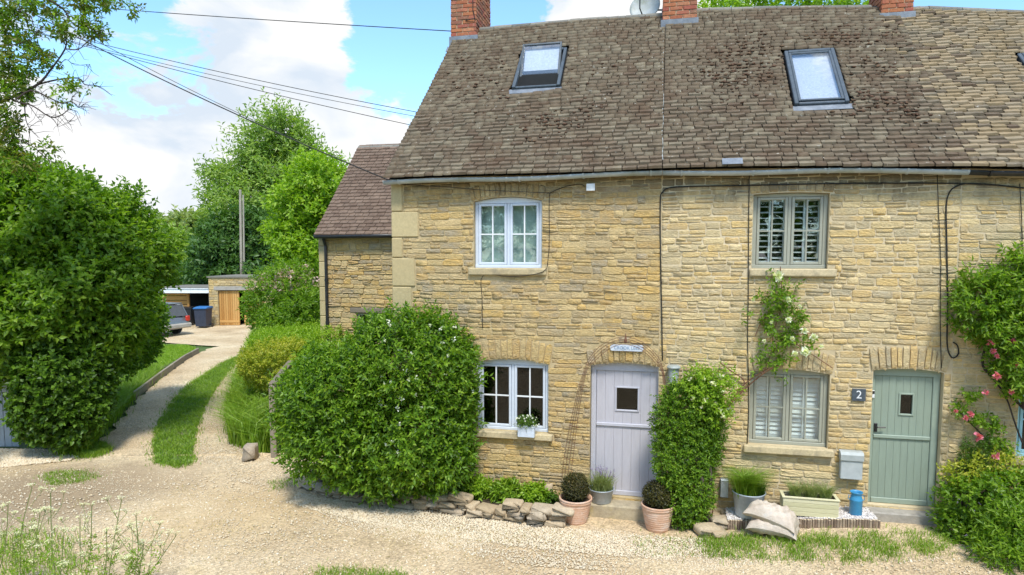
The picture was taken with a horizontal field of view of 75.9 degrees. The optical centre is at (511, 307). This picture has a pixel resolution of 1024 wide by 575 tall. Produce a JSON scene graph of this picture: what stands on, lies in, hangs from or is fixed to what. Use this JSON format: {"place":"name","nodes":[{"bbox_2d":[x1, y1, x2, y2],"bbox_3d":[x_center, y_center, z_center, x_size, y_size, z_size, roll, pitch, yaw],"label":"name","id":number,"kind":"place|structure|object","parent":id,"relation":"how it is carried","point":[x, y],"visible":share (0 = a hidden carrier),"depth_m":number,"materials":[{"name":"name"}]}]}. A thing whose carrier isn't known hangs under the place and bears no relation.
{"place":"outdoors","nodes":[
{"label":"outdoors","id":0,"kind":"place"},
{"bbox_2d":[0,448,77,467],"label":"gravel","id":1,"kind":"structure","parent":0,"point":[12,457],"depth_m":12.18,"materials":[{"name":"beige gravel"}]},
{"bbox_2d":[0,517,102,574],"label":"grass","id":2,"kind":"structure","parent":0,"point":[47,545],"depth_m":8.18,"materials":[{"name":"green plant"}]},
{"bbox_2d":[61,439,114,461],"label":"grass","id":3,"kind":"structure","parent":0,"point":[103,448],"depth_m":12.42,"materials":[{"name":"green plant"}]},
{"bbox_2d":[151,344,201,368],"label":"grass","id":4,"kind":"structure","parent":0,"point":[177,350],"depth_m":24.53,"materials":[{"name":"green plant"}]},
{"bbox_2d":[0,305,640,452],"bbox_3d":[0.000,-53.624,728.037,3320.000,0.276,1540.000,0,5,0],"label":"ground","id":5,"kind":"structure","parent":0,"point":[24,446],"depth_m":15.39,"materials":[{"name":"soil"}]},
{"bbox_2d":[0,379,19,446],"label":"boarded gate","id":6,"kind":"structure","parent":5,"relation":"on","point":[5,438],"depth_m":12.87,"materials":[{"name":"blue paint"}]},
{"bbox_2d":[0,501,24,573],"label":"cow parsley","id":7,"kind":"object","parent":5,"relation":"on","point":[2,551],"visible":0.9,"depth_m":7.27,"materials":[{"name":"green plant"}]},
{"bbox_2d":[0,483,51,573],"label":"cow parsley","id":8,"kind":"object","parent":5,"relation":"on","point":[22,533],"visible":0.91,"depth_m":7.39,"materials":[{"name":"green plant"}]},
{"bbox_2d":[0,329,124,452],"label":"dark hedge","id":9,"kind":"object","parent":5,"relation":"on","point":[66,404],"visible":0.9,"depth_m":11.89,"materials":[{"name":"green plant"}]},
{"bbox_2d":[0,0,146,181],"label":"overhanging tree","id":10,"kind":"object","parent":5,"relation":"on","point":[24,95],"visible":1,"depth_m":10.20,"materials":[{"name":"green plant"}]},
{"bbox_2d":[0,140,187,403],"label":"broad leaved bush","id":11,"kind":"object","parent":5,"relation":"on","point":[85,258],"visible":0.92,"depth_m":12.42,"materials":[{"name":"green plant"}]},
{"bbox_2d":[122,528,180,574],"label":"cow parsley","id":12,"kind":"object","parent":5,"relation":"on","point":[153,568],"visible":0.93,"depth_m":7.08,"materials":[{"name":"green plant"}]},
{"bbox_2d":[133,348,198,398],"bbox_3d":[-10.906,1.968,20.939,0.176,0.285,7.895,-1,5,-14],"label":"lawn edging","id":13,"kind":"object","parent":5,"relation":"on","point":[168,369],"visible":0.94,"depth_m":20.23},
{"bbox_2d":[155,221,192,285],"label":"tree","id":14,"kind":"object","parent":5,"relation":"on","point":[181,232],"visible":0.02,"depth_m":50.12,"materials":[{"name":"green plant"}]},
{"bbox_2d":[161,285,208,305],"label":"open shed","id":15,"kind":"structure","parent":5,"relation":"on","point":[194,295],"depth_m":34.55,"materials":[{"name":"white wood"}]},
{"bbox_2d":[167,206,205,234],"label":"distant tree","id":16,"kind":"object","parent":5,"relation":"on","point":[189,218],"visible":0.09,"depth_m":71.43,"materials":[{"name":"green plant"}]},
{"bbox_2d":[177,199,298,284],"bbox_3d":[-15.966,-3.126,40.554,9.133,7.563,7.243,0,5,0],"label":"dark oak","id":17,"kind":"object","parent":5,"relation":"on","point":[210,252],"visible":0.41,"depth_m":38.62,"materials":[{"name":"green plant"}]},
{"bbox_2d":[239,190,244,273],"bbox_3d":[-15.580,-2.998,37.882,0.423,7.536,0.172,0,5,0],"label":"telegraph pole","id":18,"kind":"object","parent":5,"relation":"on","point":[241,206],"visible":0.66,"depth_m":37.72,"materials":[{"name":"grey wood"}]},
{"bbox_2d":[206,274,280,325],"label":"stone garage","id":19,"kind":"structure","parent":5,"relation":"on","point":[224,294],"depth_m":34.12,"materials":[{"name":"beige stone"}]},
{"bbox_2d":[219,291,239,324],"bbox_3d":[-14.726,0.026,34.201,1.030,1.782,0.093,0,4,0],"label":"door","id":20,"kind":"structure","parent":19,"relation":"in","point":[228,300],"depth_m":34.18,"materials":[{"name":"orange wood"}]},
{"bbox_2d":[186,86,351,245],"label":"ash tree","id":21,"kind":"object","parent":5,"relation":"on","point":[257,158],"visible":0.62,"depth_m":42.08,"materials":[{"name":"green plant"}]},
{"bbox_2d":[234,334,309,398],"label":"golden hedge","id":22,"kind":"object","parent":5,"relation":"on","point":[248,361],"visible":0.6,"depth_m":15.01,"materials":[{"name":"yellow plant"}]},
{"bbox_2d":[235,254,319,333],"bbox_3d":[-7.753,0.036,22.671,4.931,3.855,3.453,3,5,30],"label":"blossom shrub","id":23,"kind":"object","parent":5,"relation":"on","point":[283,307],"visible":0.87,"depth_m":21.65,"materials":[{"name":"green plant"}]},
{"bbox_2d":[239,319,353,387],"bbox_3d":[-5.763,1.340,17.665,2.964,2.136,8.273,-2,5,-21],"label":"sprawling hedge","id":24,"kind":"object","parent":5,"relation":"on","point":[308,329],"visible":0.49,"depth_m":17.08,"materials":[{"name":"green plant"}]},
{"bbox_2d":[257,139,350,318],"bbox_3d":[-7.420,-2.195,24.743,4.166,8.062,5.663,0,5,0],"label":"lime tree","id":25,"kind":"object","parent":5,"relation":"on","point":[309,191],"visible":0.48,"depth_m":23.45,"materials":[{"name":"green plant"}]},
{"bbox_2d":[313,143,399,399],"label":"wing","id":26,"kind":"structure","parent":5,"relation":"on","point":[353,234],"depth_m":16.85,"materials":[{"name":"beige stone"}]},
{"bbox_2d":[260,296,493,508],"bbox_3d":[-2.028,1.427,9.891,3.606,3.241,2.077,1,5,12],"label":"round bush","id":27,"kind":"object","parent":5,"relation":"on","point":[360,437],"visible":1,"depth_m":9.36,"materials":[{"name":"green plant"}]},
{"bbox_2d":[382,0,666,500],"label":"cottage","id":28,"kind":"structure","parent":5,"relation":"on","point":[528,109],"depth_m":9.78,"materials":[{"name":"stone"}]},
{"bbox_2d":[8,0,388,179],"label":"overhead wire","id":29,"kind":"object","parent":28,"relation":"attached to","point":[226,109],"visible":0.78,"depth_m":11.15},
{"bbox_2d":[17,27,409,124],"bbox_3d":[-10.663,-7.083,17.498,19.800,5.479,0.017,0,5,6],"label":"overhead wire","id":30,"kind":"object","parent":28,"relation":"attached to","point":[234,84],"visible":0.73,"depth_m":17.23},
{"bbox_2d":[12,21,415,111],"bbox_3d":[-11.201,-7.557,17.962,20.993,5.552,0.017,1,5,8],"label":"overhead wire","id":31,"kind":"object","parent":28,"relation":"attached to","point":[241,76],"visible":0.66,"depth_m":17.49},
{"bbox_2d":[6,0,450,31],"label":"overhead wire","id":32,"kind":"object","parent":28,"relation":"attached to","point":[283,20],"visible":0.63,"depth_m":14.09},
{"bbox_2d":[468,197,546,275],"bbox_3d":[-0.050,-1.056,9.756,1.181,1.148,0.303,1,5,13],"label":"window","id":33,"kind":"structure","parent":28,"relation":"in","point":[508,231],"depth_m":9.81,"materials":[{"name":"white paint"}]},
{"bbox_2d":[475,359,552,441],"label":"window","id":34,"kind":"structure","parent":28,"relation":"in","point":[518,387],"depth_m":10.06,"materials":[{"name":"blue paint"}]},
{"bbox_2d":[562,333,666,472],"bbox_3d":[1.487,1.426,9.334,1.579,2.141,0.143,1,5,13],"label":"arch trellis","id":35,"kind":"object","parent":28,"relation":"attached to","point":[625,341],"visible":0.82,"depth_m":9.36,"materials":[{"name":"metal"}]},
{"bbox_2d":[590,363,658,496],"bbox_3d":[1.678,1.777,9.671,1.013,1.982,0.194,1,5,13],"label":"door","id":36,"kind":"structure","parent":28,"relation":"in","point":[620,392],"depth_m":9.62,"materials":[{"name":"purple paint"}]},
{"bbox_2d":[630,0,661,14],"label":"satellite dish","id":37,"kind":"object","parent":28,"relation":"attached to","point":[637,7],"visible":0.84,"depth_m":12.01,"materials":[{"name":"grey metal"}]},
{"bbox_2d":[588,499,644,521],"bbox_3d":[1.564,2.945,9.495,0.901,0.267,0.329,1,5,13],"label":"doorstep","id":38,"kind":"object","parent":5,"relation":"on","point":[624,509],"visible":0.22,"depth_m":9.36,"materials":[{"name":"stone"}]},
{"bbox_2d":[589,485,613,504],"bbox_3d":[1.293,2.710,9.518,0.380,0.204,0.380,0,5,0],"label":"zinc tub","id":39,"kind":"object","parent":38,"relation":"on","point":[602,498],"visible":0.68,"depth_m":9.38,"materials":[{"name":"metal"}]},
{"bbox_2d":[584,465,619,491],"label":"lavender plant","id":40,"kind":"object","parent":39,"relation":"on","point":[602,484],"visible":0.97,"depth_m":9.46,"materials":[{"name":"green plant"}]},
{"bbox_2d":[646,364,729,532],"bbox_3d":[2.409,1.929,8.941,1.157,2.324,0.674,0,5,0],"label":"clipped shrub","id":41,"kind":"object","parent":5,"relation":"on","point":[698,442],"visible":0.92,"depth_m":8.81,"materials":[{"name":"green plant"}]},
{"bbox_2d":[649,359,786,515],"bbox_3d":[2.788,1.963,8.855,1.885,2.572,0.658,0,5,0],"label":"climbing rose","id":42,"kind":"object","parent":5,"relation":"on","point":[723,411],"visible":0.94,"depth_m":8.68,"materials":[{"name":"green plant"}]},
{"bbox_2d":[697,0,868,7],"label":"roof top tree","id":43,"kind":"object","parent":5,"relation":"on","point":[729,3],"visible":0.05,"depth_m":22.15,"materials":[{"name":"green plant"}]},
{"bbox_2d":[657,0,970,515],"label":"cottage","id":44,"kind":"structure","parent":5,"relation":"on","point":[784,94],"depth_m":8.94,"materials":[{"name":"stone"}]},
{"bbox_2d":[747,175,749,443],"bbox_3d":[3.236,0.043,8.973,0.091,3.702,0.012,1,5,13],"label":"cable","id":45,"kind":"object","parent":44,"relation":"attached to","point":[748,309],"visible":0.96,"depth_m":8.96,"materials":[{"name":"black rubber"}]},
{"bbox_2d":[727,266,832,411],"bbox_3d":[3.591,0.441,8.795,1.385,1.977,0.524,0,5,0],"label":"white climbing rose","id":46,"kind":"object","parent":44,"relation":"attached to","point":[790,338],"visible":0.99,"depth_m":8.75,"materials":[{"name":"green plant"}]},
{"bbox_2d":[743,369,833,457],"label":"window","id":47,"kind":"structure","parent":44,"relation":"in","point":[795,413],"depth_m":9.09,"materials":[{"name":"green paint"}]},
{"bbox_2d":[750,193,836,276],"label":"window","id":48,"kind":"structure","parent":44,"relation":"in","point":[790,229],"depth_m":8.93,"materials":[{"name":"green paint"}]},
{"bbox_2d":[660,182,982,359],"bbox_3d":[3.980,-0.433,8.764,3.950,2.435,0.018,1,5,13],"label":"cable","id":49,"kind":"object","parent":44,"relation":"attached to","point":[770,185],"visible":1,"depth_m":8.80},
{"bbox_2d":[839,449,863,479],"bbox_3d":[4.538,2.107,8.781,0.284,0.377,0.120,1,5,13],"label":"letter box","id":50,"kind":"object","parent":44,"relation":"attached to","point":[851,464],"visible":1,"depth_m":8.74,"materials":[{"name":"grey metal"}]},
{"bbox_2d":[868,369,940,506],"bbox_3d":[5.236,1.721,8.841,0.833,1.851,0.224,1,5,9],"label":"door","id":51,"kind":"structure","parent":44,"relation":"in","point":[905,404],"depth_m":8.77,"materials":[{"name":"green paint"}]},
{"bbox_2d":[945,183,1023,358],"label":"cable","id":52,"kind":"object","parent":44,"relation":"attached to","point":[947,255],"visible":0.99,"depth_m":8.37,"materials":[{"name":"black rubber"}]},
{"bbox_2d":[868,0,1023,507],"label":"cottage","id":53,"kind":"structure","parent":5,"relation":"on","point":[972,60],"depth_m":8.53,"materials":[{"name":"stone"}]},
{"bbox_2d":[938,240,1023,409],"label":"wisteria","id":54,"kind":"object","parent":53,"relation":"attached to","point":[1008,307],"visible":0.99,"depth_m":8.05,"materials":[{"name":"green plant"}]},
{"bbox_2d":[949,336,1023,468],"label":"pink climbing rose","id":55,"kind":"object","parent":53,"relation":"attached to","point":[994,425],"visible":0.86,"depth_m":8.27,"materials":[{"name":"green plant"}]},
{"bbox_2d":[1009,395,1023,466],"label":"window","id":56,"kind":"structure","parent":53,"relation":"in","point":[1020,424],"depth_m":8.43,"materials":[{"name":"teal paint"}]},
{"bbox_2d":[952,432,980,528],"bbox_3d":[5.776,2.235,8.350,0.262,1.330,0.272,-3,5,-31],"label":"upright conifer","id":57,"kind":"object","parent":5,"relation":"on","point":[962,448],"visible":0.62,"depth_m":8.30,"materials":[{"name":"green plant"}]},
{"bbox_2d":[925,459,1023,559],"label":"border shrub","id":58,"kind":"object","parent":5,"relation":"on","point":[949,510],"visible":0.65,"depth_m":8.01,"materials":[{"name":"green plant"}]},
{"bbox_2d":[936,444,1023,511],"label":"euphorbia","id":59,"kind":"object","parent":5,"relation":"on","point":[972,463],"visible":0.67,"depth_m":8.22,"materials":[{"name":"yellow plant"}]},
{"bbox_2d":[972,436,997,509],"bbox_3d":[5.982,2.258,8.323,0.352,1.293,0.262,3,5,33],"label":"upright conifer","id":60,"kind":"object","parent":5,"relation":"on","point":[983,446],"visible":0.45,"depth_m":8.28,"materials":[{"name":"green plant"}]},
{"bbox_2d":[959,496,1023,574],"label":"shrub","id":61,"kind":"object","parent":5,"relation":"on","point":[983,543],"visible":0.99,"depth_m":7.41,"materials":[{"name":"green plant"}]},
{"bbox_2d":[306,557,424,574],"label":"grass","id":62,"kind":"structure","parent":0,"point":[372,572],"depth_m":7.78,"materials":[{"name":"green plant"}]},
{"bbox_2d":[309,470,559,504],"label":"bed soil","id":63,"kind":"structure","parent":0,"point":[485,500],"depth_m":9.72,"materials":[{"name":"brown soil"}]},
{"bbox_2d":[459,473,494,501],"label":"bedding plant","id":64,"kind":"object","parent":63,"relation":"on","point":[480,483],"visible":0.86,"depth_m":9.75,"materials":[{"name":"green plant"}]},
{"bbox_2d":[486,475,525,503],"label":"bedding plant","id":65,"kind":"object","parent":63,"relation":"on","point":[503,489],"visible":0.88,"depth_m":9.66,"materials":[{"name":"green plant"}]},
{"bbox_2d":[516,479,550,502],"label":"bedding plant","id":66,"kind":"object","parent":63,"relation":"on","point":[531,492],"visible":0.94,"depth_m":9.59,"materials":[{"name":"green plant"}]},
{"bbox_2d":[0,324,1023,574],"bbox_3d":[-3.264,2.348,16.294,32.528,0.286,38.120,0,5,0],"label":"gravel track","id":67,"kind":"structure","parent":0,"point":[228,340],"depth_m":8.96,"materials":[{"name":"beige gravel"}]},
{"bbox_2d":[0,523,40,574],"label":"cow parsley","id":68,"kind":"object","parent":67,"relation":"on","point":[11,562],"visible":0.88,"depth_m":7.34,"materials":[{"name":"green plant"}]},
{"bbox_2d":[26,507,57,574],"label":"cow parsley","id":69,"kind":"object","parent":67,"relation":"on","point":[31,542],"visible":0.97,"depth_m":6.75,"materials":[{"name":"green plant"}]},
{"bbox_2d":[33,487,72,574],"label":"cow parsley","id":70,"kind":"object","parent":67,"relation":"on","point":[52,532],"visible":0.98,"depth_m":6.60,"materials":[{"name":"green plant"}]},
{"bbox_2d":[32,467,107,487],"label":"grass","id":71,"kind":"structure","parent":67,"relation":"on","point":[73,474],"depth_m":11.12,"materials":[{"name":"green plant"}]},
{"bbox_2d":[56,514,100,574],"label":"cow parsley","id":72,"kind":"object","parent":67,"relation":"on","point":[82,563],"visible":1,"depth_m":6.54,"materials":[{"name":"green plant"}]},
{"bbox_2d":[65,501,124,574],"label":"cow parsley","id":73,"kind":"object","parent":67,"relation":"on","point":[91,542],"visible":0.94,"depth_m":7.16,"materials":[{"name":"green plant"}]},
{"bbox_2d":[42,362,169,460],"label":"grass","id":74,"kind":"structure","parent":67,"relation":"on","point":[129,387],"depth_m":16.50,"materials":[{"name":"green plant"}]},
{"bbox_2d":[93,525,128,574],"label":"cow parsley","id":75,"kind":"object","parent":67,"relation":"on","point":[106,551],"visible":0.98,"depth_m":6.88,"materials":[{"name":"green plant"}]},
{"bbox_2d":[94,495,132,574],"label":"cow parsley","id":76,"kind":"object","parent":67,"relation":"on","point":[112,562],"visible":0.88,"depth_m":6.98,"materials":[{"name":"green plant"}]},
{"bbox_2d":[111,511,145,574],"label":"cow parsley","id":77,"kind":"object","parent":67,"relation":"on","point":[129,558],"visible":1,"depth_m":6.87,"materials":[{"name":"green plant"}]},
{"bbox_2d":[114,516,166,574],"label":"cow parsley","id":78,"kind":"object","parent":67,"relation":"on","point":[162,521],"visible":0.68,"depth_m":7.37,"materials":[{"name":"green plant"}]},
{"bbox_2d":[114,295,175,381],"bbox_3d":[-9.265,0.617,16.025,1.532,2.329,2.881,0,5,0],"label":"lane bush","id":79,"kind":"object","parent":67,"relation":"on","point":[153,348],"visible":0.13,"depth_m":16.22,"materials":[{"name":"green plant"}]},
{"bbox_2d":[108,368,182,462],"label":"gravel","id":80,"kind":"structure","parent":67,"relation":"on","point":[166,392],"depth_m":15.71,"materials":[{"name":"beige gravel"}]},
{"bbox_2d":[164,302,191,333],"bbox_3d":[-17.235,0.508,30.410,4.520,1.474,1.790,2,5,21],"label":"parked car","id":81,"kind":"object","parent":67,"relation":"on","point":[178,322],"visible":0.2,"depth_m":29.99,"materials":[{"name":"silver metal"}]},
{"bbox_2d":[141,354,238,468],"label":"grass","id":82,"kind":"structure","parent":67,"relation":"on","point":[197,387],"depth_m":14.88,"materials":[{"name":"green plant"}]},
{"bbox_2d":[193,306,212,326],"bbox_3d":[-15.689,0.477,33.359,0.680,1.075,0.838,0,5,0],"label":"wheelie bin","id":83,"kind":"object","parent":67,"relation":"on","point":[203,315],"visible":1,"depth_m":33.05,"materials":[{"name":"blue plastic"}]},
{"bbox_2d":[202,365,278,452],"bbox_3d":[-6.075,2.156,15.226,2.256,0.803,7.502,-2,5,-23],"label":"long grass clump","id":84,"kind":"object","parent":67,"relation":"on","point":[243,411],"visible":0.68,"depth_m":13.49,"materials":[{"name":"green plant"}]},
{"bbox_2d":[196,375,295,490],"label":"gravel","id":85,"kind":"structure","parent":67,"relation":"on","point":[220,451],"depth_m":12.19,"materials":[{"name":"beige gravel"}]},
{"bbox_2d":[242,443,258,461],"bbox_3d":[-4.824,2.673,12.057,0.226,0.304,0.282,0,5,0],"label":"marker stone","id":86,"kind":"object","parent":67,"relation":"on","point":[250,451],"visible":1,"depth_m":12.01,"materials":[{"name":"beige stone"}]},
{"bbox_2d":[269,360,293,457],"bbox_3d":[-4.713,1.996,13.512,0.130,1.401,2.833,-1,5,-12],"label":"garden fence","id":87,"kind":"object","parent":67,"relation":"on","point":[272,432],"visible":0.24,"depth_m":12.17,"materials":[{"name":"grey wood"}]},
{"bbox_2d":[299,480,574,527],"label":"stone wall","id":88,"kind":"structure","parent":67,"relation":"on","point":[535,514],"depth_m":9.41,"materials":[{"name":"beige stone"}]},
{"bbox_2d":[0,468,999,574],"bbox_3d":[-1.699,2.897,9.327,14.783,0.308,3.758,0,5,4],"label":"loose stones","id":89,"kind":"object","parent":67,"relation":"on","point":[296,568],"visible":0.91,"depth_m":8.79,"materials":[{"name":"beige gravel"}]},
{"bbox_2d":[289,492,755,574],"bbox_3d":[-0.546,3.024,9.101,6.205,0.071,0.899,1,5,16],"label":"gravel","id":90,"kind":"structure","parent":67,"relation":"on","point":[330,501],"depth_m":8.91,"materials":[{"name":"beige gravel"}]},
{"bbox_2d":[559,493,591,524],"bbox_3d":[0.898,2.849,9.270,0.472,0.364,0.472,0,5,0],"label":"terracotta pot","id":91,"kind":"object","parent":67,"relation":"on","point":[581,512],"visible":0.73,"depth_m":9.11,"materials":[{"name":"ceramic"}]},
{"bbox_2d":[560,471,590,502],"bbox_3d":[0.886,2.542,9.250,0.452,0.451,0.446,0,5,0],"label":"box ball","id":92,"kind":"object","parent":91,"relation":"in","point":[576,490],"visible":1,"depth_m":9.15,"materials":[{"name":"green plant"}]},
{"bbox_2d":[641,498,674,532],"bbox_3d":[1.998,2.865,9.005,0.453,0.364,0.453,0,5,0],"label":"terracotta pot","id":93,"kind":"object","parent":67,"relation":"on","point":[656,520],"visible":0.88,"depth_m":8.85,"materials":[{"name":"ceramic"}]},
{"bbox_2d":[641,479,674,508],"bbox_3d":[1.999,2.569,8.977,0.456,0.434,0.478,0,5,0],"label":"box ball","id":94,"kind":"object","parent":93,"relation":"in","point":[654,497],"visible":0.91,"depth_m":8.88,"materials":[{"name":"green plant"}]},
{"bbox_2d":[629,530,723,562],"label":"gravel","id":95,"kind":"structure","parent":67,"relation":"on","point":[675,543],"depth_m":8.45,"materials":[{"name":"beige gravel"}]},
{"bbox_2d":[693,522,721,537],"bbox_3d":[2.618,2.974,8.746,0.305,0.128,0.266,-1,5,-9],"label":"rockery stone","id":96,"kind":"object","parent":67,"relation":"on","point":[703,528],"visible":0.86,"depth_m":8.71,"materials":[{"name":"beige stone"}]},
{"bbox_2d":[728,518,880,529],"bbox_3d":[3.825,2.877,8.649,1.870,0.322,0.054,1,5,13],"label":"log edging","id":97,"kind":"object","parent":67,"relation":"on","point":[816,523],"visible":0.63,"depth_m":8.56,"materials":[{"name":"brown wood"}]},
{"bbox_2d":[678,523,966,569],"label":"grass","id":98,"kind":"structure","parent":67,"relation":"on","point":[747,539],"depth_m":8.09,"materials":[{"name":"green plant"}]},
{"bbox_2d":[746,517,799,539],"bbox_3d":[3.400,2.821,8.540,0.620,0.304,0.418,3,5,30],"label":"sack","id":99,"kind":"object","parent":98,"relation":"on","point":[760,526],"visible":0.66,"depth_m":8.42,"materials":[{"name":"fabric"}]},
{"bbox_2d":[742,499,799,533],"bbox_3d":[3.385,2.688,8.556,0.647,0.333,0.418,3,5,33],"label":"sack","id":100,"kind":"object","parent":99,"relation":"on","point":[785,517],"visible":0.95,"depth_m":8.45,"materials":[{"name":"fabric"}]},
{"bbox_2d":[867,506,938,525],"bbox_3d":[5.182,2.860,8.693,0.903,0.340,0.256,1,5,13],"label":"doorstep","id":101,"kind":"object","parent":67,"relation":"on","point":[881,514],"visible":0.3,"depth_m":8.60,"materials":[{"name":"grey stone"}]},
{"bbox_2d":[0,0,1023,215],"label":"sky","id":102,"kind":"structure","parent":0,"point":[150,129],"materials":[{"name":"blue"}]},
{"bbox_2d":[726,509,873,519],"bbox_3d":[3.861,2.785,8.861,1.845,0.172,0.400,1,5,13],"label":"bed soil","id":103,"kind":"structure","parent":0,"point":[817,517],"depth_m":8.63,"materials":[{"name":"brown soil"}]},
{"bbox_2d":[725,506,876,518],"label":"white gravel","id":104,"kind":"structure","parent":103,"relation":"on","point":[844,512],"depth_m":8.70,"materials":[{"name":"white gravel"}]},
{"bbox_2d":[732,487,765,518],"bbox_3d":[3.222,2.659,8.937,0.444,0.335,0.444,0,5,0],"label":"zinc tub","id":105,"kind":"object","parent":104,"relation":"on","point":[742,503],"visible":0.46,"depth_m":8.80,"materials":[{"name":"metal"}]},
{"bbox_2d":[714,461,783,498],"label":"fountain grass","id":106,"kind":"object","parent":105,"relation":"in","point":[749,484],"depth_m":8.87,"materials":[{"name":"green plant"}]},
{"bbox_2d":[779,490,839,517],"bbox_3d":[3.961,2.627,8.756,0.709,0.250,0.259,1,5,13],"label":"wooden planter","id":107,"kind":"object","parent":104,"relation":"on","point":[810,507],"visible":0.86,"depth_m":8.64,"materials":[{"name":"beige wood"}]},
{"bbox_2d":[779,478,810,496],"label":"young lavender","id":108,"kind":"object","parent":107,"relation":"on","point":[795,490],"visible":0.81,"depth_m":8.75,"materials":[{"name":"green plant"}]},
{"bbox_2d":[809,478,839,498],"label":"young lavender","id":109,"kind":"object","parent":107,"relation":"on","point":[824,493],"visible":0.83,"depth_m":8.66,"materials":[{"name":"green plant"}]},
{"bbox_2d":[848,490,864,515],"bbox_3d":[4.526,2.568,8.629,0.157,0.302,0.157,-2,5,-28],"label":"blue churn","id":110,"kind":"object","parent":104,"relation":"on","point":[856,503],"visible":1,"depth_m":8.57,"materials":[{"name":"blue metal"}]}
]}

